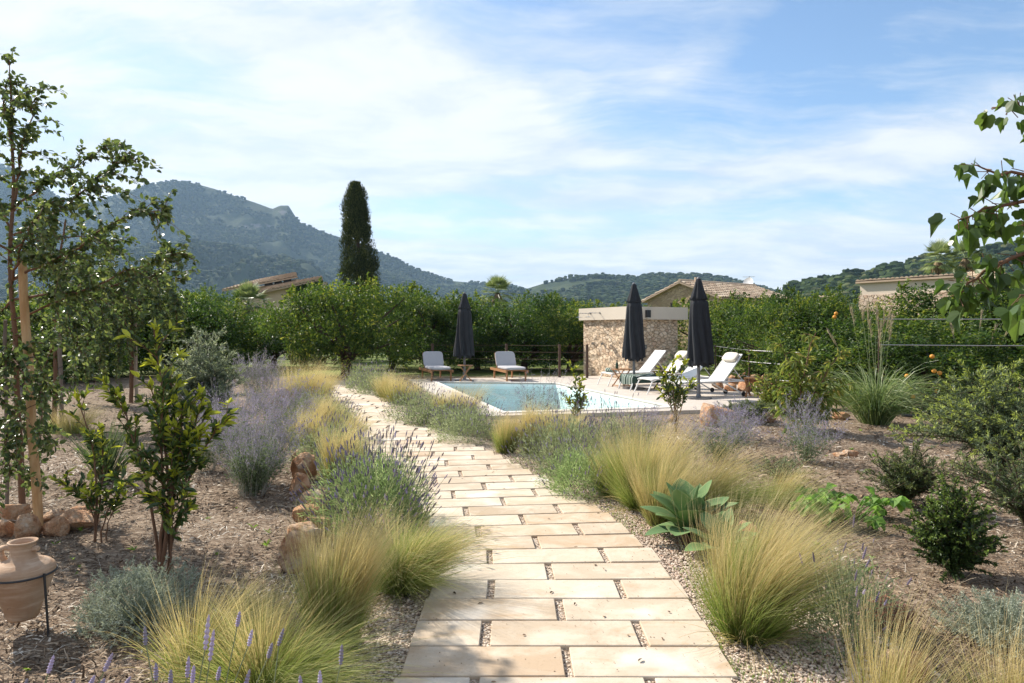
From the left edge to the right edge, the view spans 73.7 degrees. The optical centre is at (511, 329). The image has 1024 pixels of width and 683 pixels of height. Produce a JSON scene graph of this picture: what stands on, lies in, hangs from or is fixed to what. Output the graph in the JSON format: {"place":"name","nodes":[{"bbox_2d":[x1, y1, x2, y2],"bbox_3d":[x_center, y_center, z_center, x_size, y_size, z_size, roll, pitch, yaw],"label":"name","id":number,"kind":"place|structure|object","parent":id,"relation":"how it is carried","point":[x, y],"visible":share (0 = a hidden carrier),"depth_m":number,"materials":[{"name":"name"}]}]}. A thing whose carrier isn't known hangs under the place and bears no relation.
{"place":"outdoors","nodes":[
{"label":"outdoors","id":0,"kind":"place"},
{"bbox_2d":[0,167,488,308],"bbox_3d":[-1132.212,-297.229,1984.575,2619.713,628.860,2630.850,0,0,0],"label":"mountain","id":1,"kind":"structure","parent":0,"point":[237,220],"depth_m":2023.48,"materials":[{"name":"plant"}]},
{"bbox_2d":[0,164,525,329],"bbox_3d":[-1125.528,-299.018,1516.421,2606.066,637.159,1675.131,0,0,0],"label":"mountain woodland","id":2,"kind":"object","parent":1,"relation":"on","point":[281,261],"visible":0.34,"depth_m":1990.66,"materials":[{"name":"plant"}]},
{"bbox_2d":[0,338,1023,682],"bbox_3d":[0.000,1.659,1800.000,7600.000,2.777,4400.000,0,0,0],"label":"ground","id":3,"kind":"structure","parent":0,"point":[216,520],"depth_m":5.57,"materials":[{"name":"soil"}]},
{"bbox_2d":[14,513,41,538],"bbox_3d":[-3.743,1.529,5.279,0.179,0.230,0.166,0,0,-38],"label":"rock","id":4,"kind":"object","parent":3,"relation":"on","point":[27,525],"visible":0.84,"depth_m":5.24,"materials":[{"name":"stone"}]},
{"bbox_2d":[0,565,58,636],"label":"iron stand","id":5,"kind":"object","parent":3,"relation":"on","point":[44,575],"visible":0.54,"depth_m":3.56,"materials":[{"name":"black metal"}]},
{"bbox_2d":[0,537,56,622],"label":"terracotta amphora","id":6,"kind":"object","parent":5,"relation":"on","point":[21,602],"visible":1,"depth_m":3.56,"materials":[{"name":"ceramic"}]},
{"bbox_2d":[18,261,43,525],"bbox_3d":[-4.004,0.509,5.672,0.349,2.205,0.090,0,0,34],"label":"wooden stake","id":7,"kind":"object","parent":3,"relation":"on","point":[37,499],"visible":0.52,"depth_m":5.65,"materials":[{"name":"brown wood"}]},
{"bbox_2d":[0,296,91,370],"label":"orange tree","id":8,"kind":"object","parent":3,"relation":"on","point":[35,330],"visible":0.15,"depth_m":19.22,"materials":[{"name":"green plant"}]},
{"bbox_2d":[3,219,129,426],"bbox_3d":[-7.460,-0.052,11.530,1.791,3.697,2.037,0,0,-38],"label":"young tree","id":9,"kind":"object","parent":3,"relation":"on","point":[76,327],"visible":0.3,"depth_m":11.53,"materials":[{"name":"green plant"}]},
{"bbox_2d":[0,297,138,381],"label":"orange tree","id":10,"kind":"object","parent":3,"relation":"on","point":[112,356],"visible":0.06,"depth_m":20.61,"materials":[{"name":"green plant"}]},
{"bbox_2d":[46,397,117,434],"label":"feather grass","id":11,"kind":"object","parent":3,"relation":"on","point":[73,429],"depth_m":10.46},
{"bbox_2d":[48,384,144,542],"bbox_3d":[-3.109,1.010,5.171,0.738,1.204,0.404,0,0,0],"label":"glossy shrub","id":12,"kind":"object","parent":3,"relation":"on","point":[98,449],"visible":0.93,"depth_m":5.17,"materials":[{"name":"green plant"}]},
{"bbox_2d":[0,47,200,518],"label":"young tree","id":13,"kind":"object","parent":3,"relation":"on","point":[42,259],"visible":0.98,"depth_m":5.59,"materials":[{"name":"green plant"}]},
{"bbox_2d":[56,414,155,481],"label":"strappy tuft","id":14,"kind":"object","parent":3,"relation":"on","point":[113,463],"visible":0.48,"depth_m":7.16,"materials":[{"name":"green plant"}]},
{"bbox_2d":[36,293,192,380],"bbox_3d":[-13.675,0.105,23.224,5.712,3.247,5.614,0,0,33],"label":"orange tree","id":15,"kind":"object","parent":3,"relation":"on","point":[143,335],"visible":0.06,"depth_m":22.95,"materials":[{"name":"green plant"}]},
{"bbox_2d":[60,265,190,402],"bbox_3d":[-8.777,0.058,15.000,3.268,3.088,2.272,0,0,0],"label":"young tree","id":16,"kind":"object","parent":3,"relation":"on","point":[174,304],"visible":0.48,"depth_m":14.65,"materials":[{"name":"green plant"}]},
{"bbox_2d":[64,555,216,648],"bbox_3d":[-2.100,1.443,3.796,0.791,0.373,0.711,0,0,25],"label":"silver cotton lavender","id":17,"kind":"object","parent":3,"relation":"on","point":[116,592],"visible":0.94,"depth_m":3.70,"materials":[{"name":"green plant"}]},
{"bbox_2d":[94,318,238,574],"bbox_3d":[-2.347,0.771,4.553,0.963,1.720,0.654,0,0,0],"label":"glossy shrub","id":18,"kind":"object","parent":3,"relation":"on","point":[178,442],"visible":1,"depth_m":4.52,"materials":[{"name":"green plant"}]},
{"bbox_2d":[111,289,249,375],"bbox_3d":[-12.260,0.027,24.905,6.368,3.412,4.913,0,0,18],"label":"orange tree","id":19,"kind":"object","parent":3,"relation":"on","point":[200,309],"visible":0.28,"depth_m":24.03,"materials":[{"name":"green plant"}]},
{"bbox_2d":[140,326,252,423],"bbox_3d":[-4.989,0.762,10.916,1.610,1.700,1.573,0,0,-19],"label":"grey bush","id":20,"kind":"object","parent":3,"relation":"on","point":[206,375],"visible":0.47,"depth_m":10.74,"materials":[{"name":"green plant"}]},
{"bbox_2d":[92,557,326,682],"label":"feather grass","id":21,"kind":"object","parent":3,"relation":"on","point":[171,656],"depth_m":3.14,"materials":[{"name":"plant"}]},
{"bbox_2d":[143,611,284,682],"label":"lavender bush","id":22,"kind":"object","parent":3,"relation":"on","point":[210,654],"visible":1,"depth_m":1.95,"materials":[{"name":"purple plant"}]},
{"bbox_2d":[162,293,270,370],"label":"orange tree","id":23,"kind":"object","parent":3,"relation":"on","point":[236,314],"visible":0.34,"depth_m":25.81,"materials":[{"name":"green plant"}]},
{"bbox_2d":[178,377,286,460],"bbox_3d":[-3.499,1.076,8.410,1.330,1.019,1.350,0,0,0],"label":"russian sage","id":24,"kind":"object","parent":3,"relation":"on","point":[230,404],"visible":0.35,"depth_m":8.42,"materials":[{"name":"purple plant"}]},
{"bbox_2d":[229,280,270,353],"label":"fan palm","id":25,"kind":"object","parent":3,"relation":"on","point":[247,290],"visible":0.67,"depth_m":41.65,"materials":[{"name":"green plant"}]},
{"bbox_2d":[210,421,305,497],"bbox_3d":[-2.436,1.240,6.626,0.858,0.744,0.840,0,0,0],"label":"russian sage","id":26,"kind":"object","parent":3,"relation":"on","point":[255,474],"visible":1,"depth_m":6.52,"materials":[{"name":"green plant"}]},
{"bbox_2d":[199,386,316,486],"bbox_3d":[-2.662,1.099,7.107,1.148,1.036,1.214,0,0,34],"label":"russian sage","id":27,"kind":"object","parent":3,"relation":"on","point":[273,420],"visible":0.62,"depth_m":7.07,"materials":[{"name":"purple plant"}]},
{"bbox_2d":[231,346,287,405],"bbox_3d":[-5.387,0.969,14.484,1.161,1.286,1.227,0,0,0],"label":"russian sage","id":28,"kind":"object","parent":3,"relation":"on","point":[259,373],"visible":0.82,"depth_m":14.39,"materials":[{"name":"purple plant"}]},
{"bbox_2d":[205,553,322,635],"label":"feather grass","id":29,"kind":"object","parent":3,"relation":"on","point":[264,601],"depth_m":3.64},
{"bbox_2d":[222,272,326,351],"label":"old farmhouse","id":30,"kind":"object","parent":3,"relation":"on","point":[276,289],"visible":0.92,"depth_m":51.54,"materials":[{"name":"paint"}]},
{"bbox_2d":[231,311,321,368],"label":"orange tree","id":31,"kind":"object","parent":3,"relation":"on","point":[276,344],"visible":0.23,"depth_m":28.29,"materials":[{"name":"green plant"}]},
{"bbox_2d":[241,369,325,433],"bbox_3d":[-3.389,1.081,10.236,1.173,1.028,1.112,0,0,26],"label":"russian sage","id":32,"kind":"object","parent":3,"relation":"on","point":[292,400],"visible":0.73,"depth_m":10.18,"materials":[{"name":"purple plant"}]},
{"bbox_2d":[128,549,456,682],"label":"feather grass","id":33,"kind":"object","parent":3,"relation":"on","point":[294,663],"depth_m":2.93,"materials":[{"name":"plant"}]},
{"bbox_2d":[277,530,317,574],"bbox_3d":[-1.458,1.521,4.652,0.268,0.329,0.187,0,0,-28],"label":"rock","id":34,"kind":"object","parent":3,"relation":"on","point":[283,555],"visible":0.48,"depth_m":4.57,"materials":[{"name":"stone"}]},
{"bbox_2d":[264,350,348,410],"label":"feather grass","id":35,"kind":"object","parent":3,"relation":"on","point":[313,379],"depth_m":13.47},
{"bbox_2d":[277,394,347,451],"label":"feather grass","id":36,"kind":"object","parent":3,"relation":"on","point":[309,425],"depth_m":8.97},
{"bbox_2d":[285,400,384,473],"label":"lavender bush","id":37,"kind":"object","parent":3,"relation":"on","point":[306,445],"visible":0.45,"depth_m":7.94,"materials":[{"name":"green plant"}]},
{"bbox_2d":[251,271,428,377],"bbox_3d":[-6.063,-0.153,23.470,6.028,3.808,5.133,0,0,-34],"label":"orange tree","id":38,"kind":"object","parent":3,"relation":"on","point":[339,305],"visible":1,"depth_m":22.42,"materials":[{"name":"green plant"}]},
{"bbox_2d":[277,478,426,658],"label":"feather grass","id":39,"kind":"object","parent":3,"relation":"on","point":[323,570],"depth_m":3.42,"materials":[{"name":"plant"}]},
{"bbox_2d":[308,416,406,480],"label":"feather grass","id":40,"kind":"object","parent":3,"relation":"on","point":[325,447],"depth_m":7.42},
{"bbox_2d":[337,180,381,300],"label":"cypress","id":41,"kind":"object","parent":3,"relation":"on","point":[355,220],"visible":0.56,"depth_m":59.22,"materials":[{"name":"green plant"}]},
{"bbox_2d":[290,417,451,542],"bbox_3d":[-1.119,1.179,5.520,1.253,0.939,1.152,0,0,19],"label":"lavender bush","id":42,"kind":"object","parent":3,"relation":"on","point":[380,483],"visible":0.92,"depth_m":5.38,"materials":[{"name":"green plant"}]},
{"bbox_2d":[327,283,446,368],"bbox_3d":[-5.148,-0.151,28.880,5.590,3.791,4.479,0,0,29],"label":"orange tree","id":43,"kind":"object","parent":3,"relation":"on","point":[417,286],"visible":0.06,"depth_m":28.25,"materials":[{"name":"green plant"}]},
{"bbox_2d":[369,368,438,403],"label":"feather grass","id":44,"kind":"object","parent":3,"relation":"on","point":[392,389],"depth_m":15.12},
{"bbox_2d":[379,285,490,371],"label":"orange tree","id":45,"kind":"object","parent":3,"relation":"on","point":[427,310],"visible":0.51,"depth_m":25.95,"materials":[{"name":"green plant"}]},
{"bbox_2d":[423,386,485,434],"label":"lavender bush","id":46,"kind":"object","parent":3,"relation":"on","point":[437,416],"visible":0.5,"depth_m":10.70,"materials":[{"name":"green plant"}]},
{"bbox_2d":[419,297,526,369],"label":"orange tree","id":47,"kind":"object","parent":3,"relation":"on","point":[480,311],"visible":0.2,"depth_m":26.97,"materials":[{"name":"green plant"}]},
{"bbox_2d":[3,428,1016,682],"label":"weeds","id":48,"kind":"object","parent":3,"relation":"on","point":[623,524],"visible":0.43,"depth_m":4.55,"materials":[{"name":"green plant"}]},
{"bbox_2d":[472,290,583,372],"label":"orange tree","id":49,"kind":"object","parent":3,"relation":"on","point":[516,335],"visible":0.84,"depth_m":25.56,"materials":[{"name":"green plant"}]},
{"bbox_2d":[512,388,580,454],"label":"feather grass","id":50,"kind":"object","parent":3,"relation":"on","point":[533,419],"depth_m":8.84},
{"bbox_2d":[525,298,603,370],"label":"orange tree","id":51,"kind":"object","parent":3,"relation":"on","point":[574,357],"visible":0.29,"depth_m":26.16,"materials":[{"name":"green plant"}]},
{"bbox_2d":[408,375,762,419],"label":"pool deck","id":52,"kind":"structure","parent":3,"relation":"on","point":[591,382],"depth_m":17.09,"materials":[{"name":"stone"}]},
{"bbox_2d":[453,292,474,380],"bbox_3d":[-1.455,0.203,20.922,0.655,2.724,0.638,0,0,-36],"label":"closed parasol","id":53,"kind":"object","parent":52,"relation":"on","point":[464,345],"visible":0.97,"depth_m":20.76,"materials":[{"name":"grey fabric"}]},
{"bbox_2d":[433,381,676,413],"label":"swimming pool","id":54,"kind":"structure","parent":52,"relation":"in","point":[515,405],"depth_m":20.03,"materials":[{"name":"liquid"}]},
{"bbox_2d":[579,306,687,377],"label":"shower block","id":55,"kind":"structure","parent":52,"relation":"on","point":[606,326],"depth_m":22.51,"materials":[{"name":"stone"}]},
{"bbox_2d":[622,282,645,389],"bbox_3d":[3.251,0.147,18.215,0.629,2.836,0.716,0,0,10],"label":"closed parasol","id":56,"kind":"object","parent":52,"relation":"on","point":[633,349],"visible":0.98,"depth_m":18.04,"materials":[{"name":"grey fabric"}]},
{"bbox_2d":[686,277,714,399],"bbox_3d":[4.293,0.175,15.621,0.668,2.780,0.602,0,0,-40],"label":"closed parasol","id":57,"kind":"object","parent":52,"relation":"on","point":[700,350],"visible":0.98,"depth_m":15.44,"materials":[{"name":"grey fabric"}]},
{"bbox_2d":[660,352,745,395],"bbox_3d":[4.529,1.053,16.143,1.992,1.039,0.710,0,0,-20],"label":"white sun lounger","id":58,"kind":"object","parent":52,"relation":"on","point":[725,367],"visible":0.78,"depth_m":16.25,"materials":[{"name":"metal"}]},
{"bbox_2d":[298,380,946,682],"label":"gravel bed","id":59,"kind":"object","parent":3,"relation":"on","point":[486,631],"visible":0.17,"depth_m":3.62,"materials":[{"name":"gravel"}]},
{"bbox_2d":[375,376,447,422],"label":"lavender bush","id":60,"kind":"object","parent":59,"relation":"on","point":[412,402],"visible":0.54,"depth_m":11.90,"materials":[{"name":"green plant"}]},
{"bbox_2d":[333,492,540,619],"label":"feather grass","id":61,"kind":"object","parent":59,"relation":"on","point":[431,554],"depth_m":4.15,"materials":[{"name":"plant"}]},
{"bbox_2d":[429,390,512,444],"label":"lavender bush","id":62,"kind":"object","parent":59,"relation":"on","point":[480,416],"visible":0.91,"depth_m":9.77,"materials":[{"name":"green plant"}]},
{"bbox_2d":[484,405,534,454],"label":"feather grass","id":63,"kind":"object","parent":59,"relation":"on","point":[503,434],"depth_m":8.82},
{"bbox_2d":[501,392,625,474],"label":"lavender bush","id":64,"kind":"object","parent":59,"relation":"on","point":[575,430],"visible":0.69,"depth_m":7.86,"materials":[{"name":"green plant"}]},
{"bbox_2d":[525,429,629,501],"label":"lavender bush","id":65,"kind":"object","parent":59,"relation":"on","point":[562,474],"visible":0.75,"depth_m":6.66,"materials":[{"name":"green plant"}]},
{"bbox_2d":[567,425,673,498],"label":"feather grass","id":66,"kind":"object","parent":59,"relation":"on","point":[601,487],"depth_m":6.52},
{"bbox_2d":[665,463,925,681],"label":"feather grass","id":67,"kind":"object","parent":59,"relation":"on","point":[751,601],"depth_m":3.47,"materials":[{"name":"plant"}]},
{"bbox_2d":[790,514,911,669],"bbox_3d":[1.667,1.294,3.449,0.562,0.692,0.589,0,0,0],"label":"lavender bush","id":68,"kind":"object","parent":59,"relation":"on","point":[850,605],"visible":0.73,"depth_m":3.37,"materials":[{"name":"green plant"}]},
{"bbox_2d":[821,545,1020,682],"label":"feather grass","id":69,"kind":"object","parent":59,"relation":"on","point":[891,665],"depth_m":2.68,"materials":[{"name":"plant"}]},
{"bbox_2d":[581,393,679,466],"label":"lavender bush","id":70,"kind":"object","parent":3,"relation":"on","point":[618,427],"visible":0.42,"depth_m":8.13,"materials":[{"name":"green plant"}]},
{"bbox_2d":[575,389,738,512],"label":"feather grass","id":71,"kind":"object","parent":3,"relation":"on","point":[628,498],"depth_m":6.04,"materials":[{"name":"plant"}]},
{"bbox_2d":[606,432,730,527],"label":"feather grass","id":72,"kind":"object","parent":3,"relation":"on","point":[646,498],"depth_m":5.58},
{"bbox_2d":[654,354,698,431],"bbox_3d":[2.546,0.977,10.526,0.719,1.228,0.496,0,0,0],"label":"young citrus","id":73,"kind":"object","parent":3,"relation":"on","point":[677,393],"visible":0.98,"depth_m":10.48,"materials":[{"name":"green plant"}]},
{"bbox_2d":[640,478,737,547],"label":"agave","id":74,"kind":"object","parent":3,"relation":"on","point":[683,494],"visible":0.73,"depth_m":5.09,"materials":[{"name":"green plant"}]},
{"bbox_2d":[642,277,794,349],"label":"stone farmhouse","id":75,"kind":"object","parent":3,"relation":"on","point":[679,289],"visible":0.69,"depth_m":45.54,"materials":[{"name":"stone"}]},
{"bbox_2d":[669,293,767,365],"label":"orange tree","id":76,"kind":"object","parent":3,"relation":"on","point":[714,303],"visible":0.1,"depth_m":25.97,"materials":[{"name":"green plant"}]},
{"bbox_2d":[672,403,770,462],"bbox_3d":[2.546,1.258,8.241,1.152,0.746,1.146,0,0,0],"label":"russian sage","id":77,"kind":"object","parent":3,"relation":"on","point":[733,436],"visible":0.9,"depth_m":8.17,"materials":[{"name":"purple plant"}]},
{"bbox_2d":[682,508,761,562],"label":"agave","id":78,"kind":"object","parent":3,"relation":"on","point":[690,546],"visible":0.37,"depth_m":4.73,"materials":[{"name":"green plant"}]},
{"bbox_2d":[652,431,824,524],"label":"feather grass","id":79,"kind":"object","parent":3,"relation":"on","point":[723,482],"depth_m":5.80,"materials":[{"name":"plant"}]},
{"bbox_2d":[710,282,805,375],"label":"orange tree","id":80,"kind":"object","parent":3,"relation":"on","point":[717,327],"visible":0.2,"depth_m":23.10,"materials":[{"name":"green plant"}]},
{"bbox_2d":[729,296,815,378],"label":"orange tree","id":81,"kind":"object","parent":3,"relation":"on","point":[750,341],"visible":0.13,"depth_m":21.95,"materials":[{"name":"green plant"}]},
{"bbox_2d":[748,363,805,415],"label":"rusty shrub","id":82,"kind":"object","parent":3,"relation":"on","point":[765,393],"visible":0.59,"depth_m":12.91,"materials":[{"name":"green plant"}]},
{"bbox_2d":[744,454,820,483],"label":"thyme bush","id":83,"kind":"object","parent":3,"relation":"on","point":[788,468],"visible":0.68,"depth_m":6.87,"materials":[{"name":"green plant"}]},
{"bbox_2d":[713,283,869,390],"bbox_3d":[7.415,0.266,17.654,4.284,2.901,3.305,0,0,16],"label":"orange tree","id":84,"kind":"object","parent":3,"relation":"on","point":[835,305],"visible":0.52,"depth_m":17.32,"materials":[{"name":"green plant"}]},
{"bbox_2d":[746,457,853,521],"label":"feather grass","id":85,"kind":"object","parent":3,"relation":"on","point":[789,481],"depth_m":6.15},
{"bbox_2d":[763,327,856,435],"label":"peach tree","id":86,"kind":"object","parent":3,"relation":"on","point":[802,380],"visible":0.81,"depth_m":10.41,"materials":[{"name":"green plant"}]},
{"bbox_2d":[768,409,851,464],"bbox_3d":[3.493,1.237,7.992,0.928,0.680,0.908,0,0,0],"label":"russian sage","id":87,"kind":"object","parent":3,"relation":"on","point":[809,452],"visible":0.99,"depth_m":7.94,"materials":[{"name":"purple plant"}]},
{"bbox_2d":[746,305,948,397],"bbox_3d":[7.779,0.531,15.980,4.335,2.335,4.260,0,0,25],"label":"orange tree","id":88,"kind":"object","parent":3,"relation":"on","point":[845,336],"visible":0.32,"depth_m":15.42,"materials":[{"name":"green plant"}]},
{"bbox_2d":[788,483,910,531],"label":"squash plant","id":89,"kind":"object","parent":3,"relation":"on","point":[901,503],"visible":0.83,"depth_m":5.64,"materials":[{"name":"green plant"}]},
{"bbox_2d":[812,538,921,635],"bbox_3d":[1.896,1.381,3.758,0.527,0.506,0.482,0,0,0],"label":"lavender bush","id":90,"kind":"object","parent":3,"relation":"on","point":[877,591],"visible":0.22,"depth_m":3.70,"materials":[{"name":"green plant"}]},
{"bbox_2d":[785,299,956,425],"bbox_3d":[6.031,0.506,11.331,3.376,2.142,3.438,0,0,0],"label":"miscanthus","id":91,"kind":"object","parent":3,"relation":"on","point":[879,407],"visible":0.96,"depth_m":11.20,"materials":[{"name":"plant"}]},
{"bbox_2d":[863,594,916,634],"bbox_3d":[2.018,1.562,3.733,0.300,0.207,0.214,0,0,-26],"label":"rock","id":92,"kind":"object","parent":3,"relation":"on","point":[908,614],"visible":0.38,"depth_m":3.65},
{"bbox_2d":[856,437,955,508],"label":"rosemary bush","id":93,"kind":"object","parent":3,"relation":"on","point":[907,481],"visible":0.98,"depth_m":6.14,"materials":[{"name":"green plant"}]},
{"bbox_2d":[797,314,1023,416],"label":"orange tree","id":94,"kind":"object","parent":3,"relation":"on","point":[972,362],"visible":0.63,"depth_m":13.18,"materials":[{"name":"green plant"}]},
{"bbox_2d":[855,273,979,319],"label":"plastered outbuilding","id":95,"kind":"structure","parent":3,"relation":"on","point":[873,290],"depth_m":38.35,"materials":[{"name":"beige paint"}]},
{"bbox_2d":[920,238,959,274],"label":"fan palm","id":96,"kind":"object","parent":3,"relation":"on","point":[937,249],"visible":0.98,"depth_m":51.75,"materials":[{"name":"green plant"}]},
{"bbox_2d":[868,276,1023,388],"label":"orange tree","id":97,"kind":"object","parent":3,"relation":"on","point":[914,303],"visible":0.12,"depth_m":16.71,"materials":[{"name":"green plant"}]},
{"bbox_2d":[893,472,1008,582],"bbox_3d":[2.891,1.284,4.457,0.601,0.685,0.587,0,0,0],"label":"myrtle bush","id":98,"kind":"object","parent":3,"relation":"on","point":[949,532],"visible":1,"depth_m":4.42,"materials":[{"name":"green plant"}]},
{"bbox_2d":[883,581,1023,682],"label":"feather grass","id":99,"kind":"object","parent":3,"relation":"on","point":[1015,677],"depth_m":2.73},
{"bbox_2d":[884,358,1023,473],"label":"grevillea bush","id":100,"kind":"object","parent":3,"relation":"on","point":[992,417],"visible":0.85,"depth_m":7.42,"materials":[{"name":"green plant"}]},
{"bbox_2d":[896,284,1023,386],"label":"orange tree","id":101,"kind":"object","parent":3,"relation":"on","point":[999,297],"visible":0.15,"depth_m":15.16,"materials":[{"name":"green plant"}]},
{"bbox_2d":[907,435,1023,529],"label":"open grevillea","id":102,"kind":"object","parent":3,"relation":"on","point":[1005,489],"visible":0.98,"depth_m":5.33,"materials":[{"name":"green plant"}]},
{"bbox_2d":[928,93,1023,342],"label":"mulberry tree","id":103,"kind":"object","parent":3,"relation":"on","point":[988,223],"visible":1,"depth_m":3.39,"materials":[{"name":"green plant"}]},
{"bbox_2d":[929,586,1023,661],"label":"silver cotton lavender","id":104,"kind":"object","parent":3,"relation":"on","point":[1011,606],"visible":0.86,"depth_m":3.57,"materials":[{"name":"green plant"}]},
{"bbox_2d":[0,0,1023,290],"label":"sky","id":105,"kind":"structure","parent":0,"point":[774,143],"materials":[{"name":"blue"}]},
{"bbox_2d":[302,381,737,682],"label":"path","id":106,"kind":"structure","parent":0,"point":[518,606],"depth_m":4.08,"materials":[{"name":"stone"}]},
{"bbox_2d":[512,277,675,303],"bbox_3d":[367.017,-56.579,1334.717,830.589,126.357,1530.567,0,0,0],"label":"hill","id":107,"kind":"structure","parent":0,"point":[565,284],"depth_m":1412.01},
{"bbox_2d":[500,272,778,308],"bbox_3d":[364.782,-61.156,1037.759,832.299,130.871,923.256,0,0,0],"label":"hill woodland","id":108,"kind":"object","parent":107,"relation":"on","point":[649,284],"visible":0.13,"depth_m":1299.19,"materials":[{"name":"plant"}]},
{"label":"pine hill","id":109,"kind":"structure","parent":0,"visible":0},
{"bbox_2d":[776,241,1023,315],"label":"pine woodland","id":110,"kind":"object","parent":109,"relation":"on","point":[847,278],"visible":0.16,"depth_m":481.72,"materials":[{"name":"plant"}]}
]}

